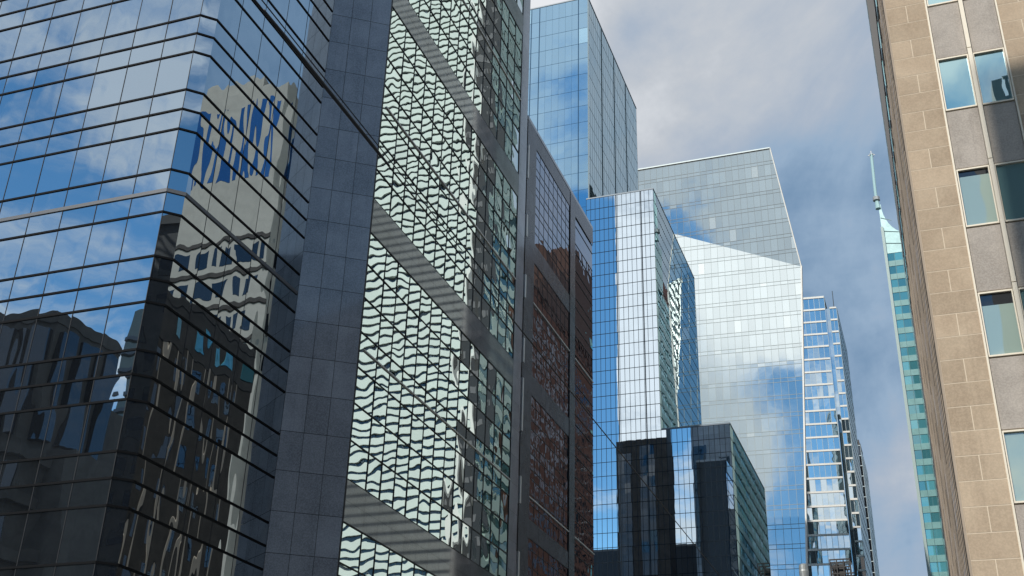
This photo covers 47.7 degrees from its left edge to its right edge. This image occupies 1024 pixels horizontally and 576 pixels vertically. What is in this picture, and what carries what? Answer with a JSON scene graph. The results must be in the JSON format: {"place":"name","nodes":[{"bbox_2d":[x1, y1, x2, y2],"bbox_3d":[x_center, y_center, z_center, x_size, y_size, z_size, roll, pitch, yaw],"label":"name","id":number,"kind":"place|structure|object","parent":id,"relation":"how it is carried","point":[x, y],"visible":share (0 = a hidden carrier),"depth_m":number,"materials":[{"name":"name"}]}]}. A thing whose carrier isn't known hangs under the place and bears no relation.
{"place":"outdoors","nodes":[
{"label":"outdoors","id":0,"kind":"place"},
{"bbox_2d":[0,0,333,575],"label":"glass office building","id":1,"kind":"structure","parent":0,"point":[157,157],"depth_m":58.85,"materials":[{"name":"blue glass"}]},
{"bbox_2d":[261,0,462,250],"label":"overhead cable","id":2,"kind":"object","parent":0,"point":[358,120],"visible":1,"depth_m":14.38,"materials":[{"name":"black metal"}]},
{"bbox_2d":[254,0,719,575],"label":"overhead cable","id":3,"kind":"object","parent":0,"point":[322,82],"visible":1,"depth_m":14.78,"materials":[{"name":"black metal"}]},
{"bbox_2d":[528,0,637,213],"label":"tall blue tower","id":4,"kind":"structure","parent":0,"point":[582,108],"depth_m":262.88,"materials":[{"name":"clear glass"}]},
{"bbox_2d":[530,0,927,575],"label":"sky","id":5,"kind":"structure","parent":0,"point":[797,79],"materials":[{"name":"blue"}]},
{"bbox_2d":[866,0,949,575],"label":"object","id":6,"kind":"structure","parent":0,"point":[872,23],"depth_m":176.76,"materials":[{"name":"brown stone"}]},
{"bbox_2d":[874,0,1023,575],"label":"sandstone building","id":7,"kind":"structure","parent":0,"point":[953,75],"depth_m":48.40,"materials":[{"name":"beige stone"}]},
{"bbox_2d":[875,0,910,303],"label":"frieze window","id":8,"kind":"structure","parent":7,"relation":"in","point":[875,0],"depth_m":82.32,"materials":[{"name":"teal glass"}]},
{"bbox_2d":[878,0,968,575],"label":"side window","id":9,"kind":"structure","parent":7,"relation":"in","point":[936,423],"depth_m":62.82,"materials":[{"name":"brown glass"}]},
{"bbox_2d":[926,0,956,7],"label":"window","id":10,"kind":"structure","parent":7,"relation":"in","point":[930,3],"depth_m":52.94,"materials":[{"name":"blue glass"}]},
{"bbox_2d":[937,54,976,111],"bbox_3d":[19.518,-8.992,50.825,1.285,2.800,0.155,-8,-29,18],"label":"window","id":11,"kind":"structure","parent":7,"relation":"in","point":[958,91],"depth_m":50.85,"materials":[{"name":"blue glass"}]},
{"bbox_2d":[956,165,999,228],"bbox_3d":[19.359,-3.804,48.170,1.285,2.800,0.155,-8,-29,18],"label":"window","id":12,"kind":"structure","parent":7,"relation":"in","point":[977,195],"depth_m":48.19,"materials":[{"name":"blue glass"}]},
{"bbox_2d":[972,47,1013,105],"bbox_3d":[20.916,-9.185,50.364,1.285,2.800,0.155,-8,-29,18],"label":"window","id":13,"kind":"structure","parent":7,"relation":"in","point":[993,77],"depth_m":50.38,"materials":[{"name":"blue glass"}]},
{"bbox_2d":[978,289,1023,357],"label":"window","id":14,"kind":"structure","parent":7,"relation":"in","point":[1002,333],"depth_m":45.53,"materials":[{"name":"glass"}]},
{"bbox_2d":[994,159,1023,222],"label":"window","id":15,"kind":"structure","parent":7,"relation":"in","point":[1009,175],"depth_m":47.85,"materials":[{"name":"teal glass"}]},
{"bbox_2d":[1002,429,1023,503],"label":"window","id":16,"kind":"structure","parent":7,"relation":"in","point":[1013,440],"depth_m":43.10,"materials":[{"name":"glass"}]},
{"bbox_2d":[1018,287,1023,317],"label":"window","id":17,"kind":"structure","parent":7,"relation":"in","point":[1021,290],"depth_m":45.68,"materials":[{"name":"glass"}]},
{"label":"ground","id":18,"kind":"structure","parent":0,"visible":0},
{"bbox_2d":[262,0,530,575],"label":"granite office tower","id":19,"kind":"structure","parent":18,"relation":"on","point":[398,451],"depth_m":76.34,"materials":[{"name":"grey glass"}]},
{"bbox_2d":[515,115,594,575],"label":"granite office block","id":20,"kind":"structure","parent":18,"relation":"on","point":[555,537],"depth_m":105.11,"materials":[{"name":"brown glass"}]},
{"bbox_2d":[586,188,770,575],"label":"stepped blue tower","id":21,"kind":"structure","parent":18,"relation":"on","point":[703,483],"depth_m":157.38,"materials":[{"name":"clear glass"}]},
{"bbox_2d":[638,147,807,575],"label":"faceted glass tower","id":22,"kind":"structure","parent":18,"relation":"on","point":[727,215],"depth_m":239.16,"materials":[{"name":"blue glass"}]},
{"bbox_2d":[799,563,808,575],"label":"steel lamp pole","id":23,"kind":"object","parent":18,"relation":"on","point":[803,569],"visible":1,"depth_m":29.16,"materials":[{"name":"silver metal"}]},
{"bbox_2d":[803,291,872,575],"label":"banded office tower","id":24,"kind":"structure","parent":18,"relation":"on","point":[836,521],"depth_m":314.78,"materials":[{"name":"blue glass"}]},
{"bbox_2d":[857,440,879,575],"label":"dark slim tower","id":25,"kind":"structure","parent":18,"relation":"on","point":[870,526],"depth_m":399.20,"materials":[{"name":"grey glass"}]},
{"bbox_2d":[868,151,948,575],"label":"teal spire tower","id":26,"kind":"structure","parent":18,"relation":"on","point":[932,533],"depth_m":286.82,"materials":[{"name":"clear glass"}]},
{"label":"street","id":27,"kind":"structure","parent":0,"visible":0},
{"bbox_2d":[829,558,854,575],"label":"dark building","id":28,"kind":"structure","parent":27,"relation":"on","point":[839,569],"depth_m":213.58,"materials":[{"name":"grey"}]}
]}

